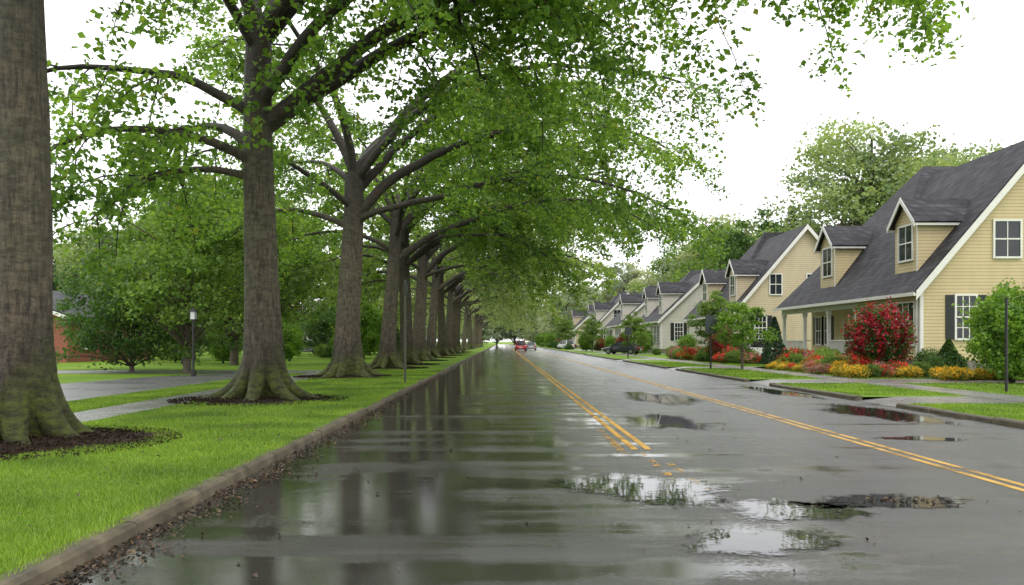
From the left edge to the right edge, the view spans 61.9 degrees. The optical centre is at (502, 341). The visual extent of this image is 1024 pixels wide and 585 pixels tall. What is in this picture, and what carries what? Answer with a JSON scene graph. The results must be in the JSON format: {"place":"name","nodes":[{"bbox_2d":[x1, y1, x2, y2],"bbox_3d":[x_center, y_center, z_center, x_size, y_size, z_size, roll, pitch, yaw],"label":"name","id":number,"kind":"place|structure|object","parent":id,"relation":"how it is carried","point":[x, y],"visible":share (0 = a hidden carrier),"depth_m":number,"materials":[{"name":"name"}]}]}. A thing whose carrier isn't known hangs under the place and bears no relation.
{"place":"outdoors","nodes":[
{"label":"outdoors","id":0,"kind":"place"},
{"bbox_2d":[60,373,308,400],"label":"side lane","id":1,"kind":"structure","parent":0,"point":[78,390],"depth_m":29.56,"materials":[{"name":"grey asphalt"}]},
{"bbox_2d":[57,370,321,372],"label":"side street","id":2,"kind":"structure","parent":0,"point":[165,371],"depth_m":42.18,"materials":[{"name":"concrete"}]},
{"bbox_2d":[74,363,369,421],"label":"sidewalk","id":3,"kind":"structure","parent":0,"point":[99,413],"depth_m":19.27,"materials":[{"name":"concrete"}]},
{"bbox_2d":[0,344,495,571],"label":"lawn","id":4,"kind":"structure","parent":0,"point":[306,361],"depth_m":37.39,"materials":[{"name":"green plant"}]},
{"bbox_2d":[0,425,182,460],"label":"mulch bed","id":5,"kind":"object","parent":4,"relation":"on","point":[100,435],"visible":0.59,"depth_m":12.18,"materials":[{"name":"brown soil"}]},
{"bbox_2d":[0,0,717,445],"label":"shade tree","id":6,"kind":"object","parent":5,"relation":"on","point":[32,400],"visible":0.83,"depth_m":12.50,"materials":[{"name":"green plant"}]},
{"bbox_2d":[53,315,149,362],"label":"house","id":7,"kind":"structure","parent":4,"relation":"on","point":[59,342],"depth_m":60.67,"materials":[{"name":"red brick"}]},
{"bbox_2d":[53,311,138,348],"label":"trim","id":8,"kind":"structure","parent":7,"relation":"attached to","point":[59,314],"depth_m":59.53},
{"bbox_2d":[53,290,151,320],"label":"roof","id":9,"kind":"structure","parent":8,"relation":"on","point":[58,295],"depth_m":65.82,"materials":[{"name":"concrete"}]},
{"bbox_2d":[74,203,172,356],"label":"broadleaf tree","id":10,"kind":"object","parent":4,"relation":"on","point":[135,224],"depth_m":81.70,"materials":[{"name":"green plant"}]},
{"bbox_2d":[53,240,214,370],"bbox_3d":[-18.590,-1.613,42.909,8.435,6.412,8.679,0,0,-26],"label":"round shade tree","id":11,"kind":"object","parent":4,"relation":"on","point":[133,350],"visible":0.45,"depth_m":41.51,"materials":[{"name":"green plant"}]},
{"bbox_2d":[82,178,293,372],"bbox_3d":[-14.566,-3.280,39.937,9.156,9.685,8.448,0,0,20],"label":"broadleaf tree","id":12,"kind":"object","parent":4,"relation":"on","point":[134,292],"visible":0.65,"depth_m":38.51,"materials":[{"name":"green plant"}]},
{"bbox_2d":[189,307,198,375],"bbox_3d":[-13.200,0.075,36.400,0.340,3.050,0.340,0,0,0],"label":"street lamp","id":13,"kind":"object","parent":4,"relation":"on","point":[193,311],"visible":0.94,"depth_m":36.35,"materials":[{"name":"black metal"}]},
{"bbox_2d":[206,323,243,362],"bbox_3d":[-18.937,-0.005,57.932,2.992,3.100,2.833,0,0,-26],"label":"green shrub","id":14,"kind":"object","parent":4,"relation":"on","point":[224,353],"visible":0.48,"depth_m":57.48,"materials":[{"name":"green plant"}]},
{"bbox_2d":[139,161,332,364],"bbox_3d":[-16.746,-5.053,53.786,12.553,13.277,11.582,0,0,45],"label":"broadleaf tree","id":15,"kind":"object","parent":4,"relation":"on","point":[234,341],"visible":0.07,"depth_m":53.05,"materials":[{"name":"green plant"}]},
{"bbox_2d":[167,393,348,405],"bbox_3d":[-6.194,1.428,21.793,4.490,0.196,4.447,0,0,16],"label":"mulch bed","id":16,"kind":"object","parent":4,"relation":"on","point":[236,400],"visible":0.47,"depth_m":20.78,"materials":[{"name":"brown soil"}]},
{"bbox_2d":[47,0,976,400],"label":"shade tree","id":17,"kind":"object","parent":16,"relation":"on","point":[261,370],"visible":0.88,"depth_m":21.49,"materials":[{"name":"green plant"}]},
{"bbox_2d":[240,192,340,339],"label":"broadleaf tree","id":18,"kind":"object","parent":4,"relation":"on","point":[285,314],"visible":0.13,"depth_m":72.78,"materials":[{"name":"green plant"}]},
{"bbox_2d":[282,320,306,360],"bbox_3d":[-15.967,-0.005,64.087,2.991,3.100,2.833,0,0,38],"label":"green shrub","id":19,"kind":"object","parent":4,"relation":"on","point":[292,344],"visible":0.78,"depth_m":63.54,"materials":[{"name":"green plant"}]},
{"bbox_2d":[288,219,340,353],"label":"broadleaf tree","id":20,"kind":"object","parent":4,"relation":"on","point":[309,297],"visible":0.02,"depth_m":99.69,"materials":[{"name":"green plant"}]},
{"bbox_2d":[298,303,335,355],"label":"round shade tree","id":21,"kind":"object","parent":4,"relation":"on","point":[321,336],"visible":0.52,"depth_m":84.73,"materials":[{"name":"green plant"}]},
{"bbox_2d":[293,374,401,378],"bbox_3d":[-6.507,1.428,35.996,4.549,0.195,4.577,0,0,31],"label":"mulch bed","id":22,"kind":"object","parent":4,"relation":"on","point":[334,376],"visible":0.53,"depth_m":35.00,"materials":[{"name":"brown soil"}]},
{"bbox_2d":[129,0,744,377],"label":"shade tree","id":23,"kind":"object","parent":22,"relation":"on","point":[347,358],"visible":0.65,"depth_m":35.37,"materials":[{"name":"green plant"}]},
{"bbox_2d":[333,299,382,358],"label":"garden shrub","id":24,"kind":"object","parent":4,"relation":"on","point":[370,335],"visible":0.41,"depth_m":72.57,"materials":[{"name":"green plant"}]},
{"bbox_2d":[314,238,415,353],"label":"broadleaf tree","id":25,"kind":"object","parent":4,"relation":"on","point":[324,292],"visible":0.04,"depth_m":94.06,"materials":[{"name":"green plant"}]},
{"bbox_2d":[372,366,428,368],"bbox_3d":[-6.351,1.428,47.509,4.447,0.196,4.490,0,0,-43],"label":"mulch bed","id":26,"kind":"object","parent":4,"relation":"on","point":[408,367],"visible":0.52,"depth_m":46.29,"materials":[{"name":"brown soil"}]},
{"bbox_2d":[237,90,695,367],"bbox_3d":[-0.407,-6.588,49.113,25.684,16.468,19.485,0,0,-41],"label":"shade tree","id":27,"kind":"object","parent":26,"relation":"on","point":[387,353],"visible":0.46,"depth_m":47.42,"materials":[{"name":"green plant"}]},
{"bbox_2d":[403,280,407,381],"bbox_3d":[-3.550,-0.315,31.000,0.144,3.830,0.350,0,0,12],"label":"sign post","id":28,"kind":"object","parent":4,"relation":"on","point":[405,287],"visible":0.9,"depth_m":30.96,"materials":[{"name":"grey metal"}]},
{"bbox_2d":[403,363,438,364],"bbox_3d":[-6.292,1.428,54.999,4.577,0.195,4.549,0,0,-28],"label":"mulch bed","id":29,"kind":"object","parent":4,"relation":"on","point":[421,364],"visible":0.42,"depth_m":53.92,"materials":[{"name":"brown soil"}]},
{"bbox_2d":[291,79,695,362],"bbox_3d":[-1.202,-6.834,53.702,25.890,16.936,18.082,0,0,9],"label":"shade tree","id":30,"kind":"object","parent":29,"relation":"on","point":[370,263],"visible":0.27,"depth_m":53.83,"materials":[{"name":"green plant"}]},
{"bbox_2d":[420,359,447,360],"bbox_3d":[-6.424,1.428,65.991,4.447,0.196,4.490,0,0,-12],"label":"mulch bed","id":31,"kind":"object","parent":4,"relation":"on","point":[433,360],"visible":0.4,"depth_m":64.92,"materials":[{"name":"brown soil"}]},
{"bbox_2d":[309,140,630,360],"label":"shade tree","id":32,"kind":"object","parent":31,"relation":"on","point":[424,269],"visible":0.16,"depth_m":65.45,"materials":[{"name":"green plant"}]},
{"bbox_2d":[0,362,1023,580],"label":"grass","id":33,"kind":"structure","parent":4,"relation":"on","point":[340,387],"depth_m":12.08,"materials":[{"name":"green plant"}]},
{"bbox_2d":[44,0,1023,341],"label":"sky","id":34,"kind":"structure","parent":0,"point":[977,96],"materials":[{"name":"white"}]},
{"bbox_2d":[50,345,1023,584],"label":"road","id":35,"kind":"structure","parent":0,"point":[457,516],"depth_m":8.85,"materials":[{"name":"grey asphalt"}]},
{"bbox_2d":[16,375,1020,584],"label":"leaf litter","id":36,"kind":"object","parent":35,"relation":"on","point":[144,548],"visible":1,"depth_m":8.42,"materials":[{"name":"brown plant"}]},
{"bbox_2d":[549,471,728,508],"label":"puddle","id":37,"kind":"object","parent":35,"relation":"on","point":[649,490],"visible":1,"depth_m":9.24,"materials":[{"name":"liquid"}]},
{"bbox_2d":[621,391,697,404],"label":"puddle","id":38,"kind":"object","parent":35,"relation":"on","point":[663,399],"visible":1,"depth_m":23.76,"materials":[{"name":"liquid"}]},
{"bbox_2d":[625,414,711,429],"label":"puddle","id":39,"kind":"object","parent":35,"relation":"on","point":[656,420],"visible":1,"depth_m":16.85,"materials":[{"name":"liquid"}]},
{"bbox_2d":[508,345,1023,491],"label":"yellow centre line","id":40,"kind":"object","parent":35,"relation":"on","point":[629,435],"visible":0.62,"depth_m":15.09,"materials":[{"name":"paint"}]},
{"bbox_2d":[682,528,850,556],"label":"puddle","id":41,"kind":"object","parent":35,"relation":"on","point":[738,542],"visible":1,"depth_m":6.79,"materials":[{"name":"liquid"}]},
{"bbox_2d":[740,386,828,399],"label":"puddle","id":42,"kind":"object","parent":35,"relation":"on","point":[786,392],"visible":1,"depth_m":26.55,"materials":[{"name":"liquid"}]},
{"bbox_2d":[719,498,873,522],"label":"puddle","id":43,"kind":"object","parent":35,"relation":"on","point":[764,509],"visible":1,"depth_m":8.04,"materials":[{"name":"liquid"}]},
{"bbox_2d":[768,493,972,508],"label":"puddle","id":44,"kind":"object","parent":35,"relation":"on","point":[879,502],"visible":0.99,"depth_m":8.44,"materials":[{"name":"liquid"}]},
{"bbox_2d":[813,403,961,425],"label":"puddle","id":45,"kind":"object","parent":35,"relation":"on","point":[883,414],"visible":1,"depth_m":18.83,"materials":[{"name":"liquid"}]},
{"bbox_2d":[873,436,963,440],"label":"puddle","id":46,"kind":"object","parent":35,"relation":"on","point":[926,438],"visible":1,"depth_m":13.99,"materials":[{"name":"liquid"}]},
{"bbox_2d":[460,342,1023,419],"bbox_3d":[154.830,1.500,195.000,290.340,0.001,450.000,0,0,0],"label":"lawn","id":47,"kind":"structure","parent":0,"point":[615,356],"depth_m":34.37,"materials":[{"name":"green plant"}]},
{"bbox_2d":[0,345,494,584],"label":"kerb","id":48,"kind":"structure","parent":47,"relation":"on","point":[69,559],"depth_m":7.44,"materials":[{"name":"concrete"}]},
{"bbox_2d":[53,212,789,350],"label":"distant tree mass","id":49,"kind":"object","parent":47,"relation":"on","point":[490,331],"visible":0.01,"depth_m":147.14,"materials":[{"name":"green plant"}]},
{"bbox_2d":[426,276,557,350],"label":"shade tree","id":50,"kind":"object","parent":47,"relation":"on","point":[467,313],"visible":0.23,"depth_m":139.81,"materials":[{"name":"green plant"}]},
{"bbox_2d":[445,289,546,347],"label":"shade tree","id":51,"kind":"object","parent":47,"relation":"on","point":[475,319],"visible":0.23,"depth_m":182.76,"materials":[{"name":"green plant"}]},
{"bbox_2d":[460,306,534,346],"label":"shade tree","id":52,"kind":"object","parent":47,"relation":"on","point":[502,321],"visible":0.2,"depth_m":227.65,"materials":[{"name":"green plant"}]},
{"bbox_2d":[436,274,567,348],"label":"shade tree","id":53,"kind":"object","parent":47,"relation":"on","point":[470,343],"visible":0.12,"depth_m":161.35,"materials":[{"name":"green plant"}]},
{"bbox_2d":[552,316,578,340],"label":"garden tree","id":54,"kind":"object","parent":47,"relation":"on","point":[564,328],"visible":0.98,"depth_m":177.41,"materials":[{"name":"green plant"}]},
{"bbox_2d":[538,287,597,338],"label":"broadleaf tree","id":55,"kind":"object","parent":47,"relation":"on","point":[564,313],"visible":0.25,"depth_m":239.71,"materials":[{"name":"green plant"}]},
{"bbox_2d":[576,314,606,350],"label":"garden tree","id":56,"kind":"object","parent":47,"relation":"on","point":[593,325],"visible":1,"depth_m":125.51,"materials":[{"name":"green plant"}]},
{"bbox_2d":[601,342,643,353],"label":"parked car","id":57,"kind":"object","parent":47,"relation":"on","point":[616,347],"visible":0.9,"depth_m":99.30,"materials":[{"name":"paint"}]},
{"bbox_2d":[596,260,649,301],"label":"broadleaf tree","id":58,"kind":"object","parent":47,"relation":"on","point":[620,287],"visible":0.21,"depth_m":203.32,"materials":[{"name":"green plant"}]},
{"bbox_2d":[617,311,653,354],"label":"garden tree","id":59,"kind":"object","parent":47,"relation":"on","point":[635,325],"visible":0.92,"depth_m":93.77,"materials":[{"name":"green plant"}]},
{"bbox_2d":[624,245,686,293],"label":"broadleaf tree","id":60,"kind":"object","parent":47,"relation":"on","point":[653,263],"visible":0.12,"depth_m":159.90,"materials":[{"name":"green plant"}]},
{"bbox_2d":[675,332,697,347],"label":"garden shrub","id":61,"kind":"object","parent":47,"relation":"on","point":[685,339],"visible":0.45,"depth_m":73.23,"materials":[{"name":"green plant"}]},
{"bbox_2d":[663,217,754,281],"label":"broadleaf tree","id":62,"kind":"object","parent":47,"relation":"on","point":[686,268],"visible":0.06,"depth_m":123.05,"materials":[{"name":"green plant"}]},
{"bbox_2d":[705,314,716,368],"bbox_3d":[11.200,0.060,46.000,0.620,3.080,0.160,0,0,0],"label":"traffic sign","id":63,"kind":"object","parent":47,"relation":"on","point":[710,320],"visible":0.9,"depth_m":45.94,"materials":[{"name":"black metal"}]},
{"bbox_2d":[685,289,747,344],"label":"garden tree","id":64,"kind":"object","parent":47,"relation":"on","point":[713,308],"visible":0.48,"depth_m":65.41,"materials":[{"name":"green plant"}]},
{"bbox_2d":[704,325,736,358],"bbox_3d":[15.721,0.170,61.328,2.530,2.748,2.513,0,0,-8],"label":"garden shrub","id":65,"kind":"object","parent":47,"relation":"on","point":[717,344],"visible":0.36,"depth_m":60.71,"materials":[{"name":"red plant"}]},
{"bbox_2d":[704,215,772,268],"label":"broadleaf tree","id":66,"kind":"object","parent":47,"relation":"on","point":[746,239],"visible":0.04,"depth_m":111.20,"materials":[{"name":"green plant"}]},
{"bbox_2d":[704,301,778,368],"bbox_3d":[12.900,-0.286,46.148,3.838,3.792,3.735,0,0,41],"label":"ornamental tree","id":67,"kind":"object","parent":47,"relation":"on","point":[742,325],"visible":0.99,"depth_m":45.62,"materials":[{"name":"green plant"}]},
{"bbox_2d":[710,203,783,268],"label":"broadleaf tree","id":68,"kind":"object","parent":47,"relation":"on","point":[765,224],"visible":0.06,"depth_m":117.98,"materials":[{"name":"green plant"}]},
{"bbox_2d":[757,316,786,363],"bbox_3d":[17.433,-0.024,55.085,2.190,3.164,2.091,0,0,-39],"label":"conical evergreen","id":69,"kind":"object","parent":47,"relation":"on","point":[768,352],"visible":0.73,"depth_m":54.68,"materials":[{"name":"green plant"}]},
{"bbox_2d":[536,346,1023,428],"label":"kerb","id":70,"kind":"structure","parent":47,"relation":"on","point":[1014,423],"depth_m":20.56,"materials":[{"name":"concrete"}]},
{"bbox_2d":[754,366,933,378],"bbox_3d":[17.450,1.494,44.100,6.300,0.001,19.800,0,0,0],"label":"mulch border","id":71,"kind":"object","parent":47,"relation":"on","point":[873,378],"visible":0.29,"depth_m":34.24,"materials":[{"name":"brown soil"}]},
{"bbox_2d":[839,296,917,365],"bbox_3d":[16.846,-0.224,38.119,3.278,3.561,3.257,0,0,36],"label":"red azalea bush","id":72,"kind":"object","parent":71,"relation":"on","point":[868,341],"visible":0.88,"depth_m":37.41,"materials":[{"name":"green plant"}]},
{"bbox_2d":[911,347,938,364],"bbox_3d":[20.007,0.883,39.946,1.691,1.326,1.553,0,0,-14],"label":"boxwood shrub","id":73,"kind":"object","parent":71,"relation":"on","point":[922,355],"visible":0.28,"depth_m":39.92,"materials":[{"name":"green plant"}]},
{"bbox_2d":[665,342,1023,380],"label":"flower bed","id":74,"kind":"object","parent":47,"relation":"on","point":[836,362],"visible":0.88,"depth_m":39.11,"materials":[{"name":"multicoloured plant"}]},
{"bbox_2d":[740,111,962,242],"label":"pale broadleaf tree","id":75,"kind":"object","parent":47,"relation":"on","point":[869,191],"visible":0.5,"depth_m":85.08,"materials":[{"name":"green plant"}]},
{"bbox_2d":[864,139,1001,220],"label":"pale broadleaf tree","id":76,"kind":"object","parent":47,"relation":"on","point":[962,150],"visible":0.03,"depth_m":90.77,"materials":[{"name":"green plant"}]},
{"bbox_2d":[883,146,991,185],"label":"pale broadleaf tree","id":77,"kind":"object","parent":47,"relation":"on","point":[954,162],"visible":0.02,"depth_m":81.65,"materials":[{"name":"green plant"}]},
{"bbox_2d":[902,360,989,369],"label":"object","id":78,"kind":"object","parent":47,"relation":"on","point":[970,363],"depth_m":42.33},
{"bbox_2d":[812,174,1023,359],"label":"walls","id":79,"kind":"structure","parent":78,"relation":"on","point":[972,266],"depth_m":42.30,"materials":[{"name":"beige wood"}]},
{"bbox_2d":[773,164,1023,359],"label":"trim","id":80,"kind":"structure","parent":79,"relation":"attached to","point":[827,307],"depth_m":43.62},
{"bbox_2d":[816,221,1019,343],"bbox_3d":[22.571,-2.900,50.613,9.171,6.200,21.520,0,0,-21],"label":"glass","id":81,"kind":"object","parent":80,"relation":"attached to","point":[1001,232],"visible":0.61,"depth_m":42.28,"materials":[{"name":"grey glass"}]},
{"bbox_2d":[777,140,1023,307],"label":"roof","id":82,"kind":"structure","parent":79,"relation":"on","point":[964,195],"depth_m":48.23,"materials":[{"name":"tile"}]},
{"bbox_2d":[936,339,969,369],"bbox_3d":[19.609,0.714,37.395,2.060,1.668,1.929,0,0,-10],"label":"conical evergreen","id":83,"kind":"object","parent":47,"relation":"on","point":[950,354],"visible":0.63,"depth_m":37.22,"materials":[{"name":"green plant"}]},
{"bbox_2d":[951,277,1023,383],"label":"green shrub","id":84,"kind":"object","parent":47,"relation":"on","point":[988,330],"visible":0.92,"depth_m":29.62,"materials":[{"name":"green plant"}]},
{"bbox_2d":[954,293,1023,375],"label":"green shrub","id":85,"kind":"object","parent":47,"relation":"on","point":[969,349],"visible":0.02,"depth_m":33.53,"materials":[{"name":"green plant"}]},
{"bbox_2d":[1004,297,1008,391],"bbox_3d":[14.750,0.160,25.000,0.128,2.880,0.128,0,0,0],"label":"sign post","id":86,"kind":"object","parent":47,"relation":"on","point":[1006,344],"visible":0.83,"depth_m":24.96,"materials":[{"name":"black metal"}]},
{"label":"foundation","id":87,"kind":"object","parent":47,"relation":"on","visible":0},
{"bbox_2d":[702,229,820,351],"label":"walls","id":88,"kind":"structure","parent":87,"relation":"on","point":[798,262],"depth_m":76.00,"materials":[{"name":"beige"}]},
{"bbox_2d":[681,224,818,346],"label":"trim","id":89,"kind":"structure","parent":88,"relation":"attached to","point":[785,252],"depth_m":75.93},
{"bbox_2d":[683,224,819,319],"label":"roof","id":90,"kind":"structure","parent":88,"relation":"on","point":[763,254],"depth_m":80.56,"materials":[{"name":"tile"}]},
{"bbox_2d":[703,274,810,339],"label":"glass","id":91,"kind":"object","parent":88,"relation":"attached to","point":[775,279],"visible":0.26,"depth_m":75.98,"materials":[{"name":"grey glass"}]},
{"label":"foundation","id":92,"kind":"object","parent":47,"relation":"on","visible":0},
{"bbox_2d":[645,286,703,348],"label":"walls","id":93,"kind":"structure","parent":92,"relation":"on","point":[682,310],"depth_m":106.00,"materials":[{"name":"white"}]},
{"bbox_2d":[640,282,698,348],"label":"trim","id":94,"kind":"structure","parent":93,"relation":"attached to","point":[659,321],"depth_m":105.99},
{"bbox_2d":[640,270,701,324],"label":"roof","id":95,"kind":"structure","parent":93,"relation":"on","point":[689,281],"depth_m":108.33,"materials":[{"name":"concrete"}]},
{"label":"foundation","id":96,"kind":"object","parent":47,"relation":"on","visible":0},
{"bbox_2d":[615,304,649,343],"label":"walls","id":97,"kind":"structure","parent":96,"relation":"on","point":[628,309],"depth_m":135.20,"materials":[{"name":"white"}]},
{"bbox_2d":[604,286,656,327],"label":"roof","id":98,"kind":"structure","parent":97,"relation":"on","point":[627,298],"depth_m":135.98,"materials":[{"name":"concrete"}]},
{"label":"foundation","id":99,"kind":"object","parent":47,"relation":"on","visible":0},
{"bbox_2d":[589,304,620,341],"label":"walls","id":100,"kind":"structure","parent":99,"relation":"on","point":[607,319],"depth_m":162.00,"materials":[{"name":"white"}]},
{"bbox_2d":[588,292,639,320],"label":"roof","id":101,"kind":"structure","parent":100,"relation":"on","point":[612,303],"depth_m":164.12,"materials":[{"name":"concrete"}]},
{"bbox_2d":[564,351,1023,406],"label":"driveway","id":102,"kind":"structure","parent":0,"point":[891,401],"depth_m":30.92,"materials":[{"name":"concrete"}]},
{"bbox_2d":[573,349,1023,401],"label":"sidewalk","id":103,"kind":"structure","parent":0,"point":[981,394],"depth_m":30.83,"materials":[{"name":"concrete"}]},
{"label":"mulch bed","id":104,"kind":"object","parent":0,"visible":0},
{"bbox_2d":[361,195,619,356],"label":"shade tree","id":105,"kind":"object","parent":104,"relation":"on","point":[436,288],"visible":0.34,"depth_m":78.06,"materials":[{"name":"green plant"}]},
{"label":"mulch bed","id":106,"kind":"object","parent":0,"visible":0},
{"bbox_2d":[373,191,617,354],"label":"shade tree","id":107,"kind":"object","parent":106,"relation":"on","point":[441,346],"visible":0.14,"depth_m":87.83,"materials":[{"name":"green plant"}]},
{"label":"mulch bed","id":108,"kind":"object","parent":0,"visible":0},
{"bbox_2d":[397,234,589,353],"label":"shade tree","id":109,"kind":"object","parent":108,"relation":"on","point":[451,300],"visible":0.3,"depth_m":98.90,"materials":[{"name":"green plant"}]},
{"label":"mulch bed","id":110,"kind":"object","parent":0,"visible":0},
{"bbox_2d":[410,246,566,351],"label":"shade tree","id":111,"kind":"object","parent":110,"relation":"on","point":[458,289],"visible":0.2,"depth_m":109.50,"materials":[{"name":"green plant"}]},
{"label":"mulch bed","id":112,"kind":"object","parent":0,"visible":0},
{"bbox_2d":[411,243,568,351],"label":"shade tree","id":113,"kind":"object","parent":112,"relation":"on","point":[459,320],"visible":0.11,"depth_m":120.00,"materials":[{"name":"green plant"}]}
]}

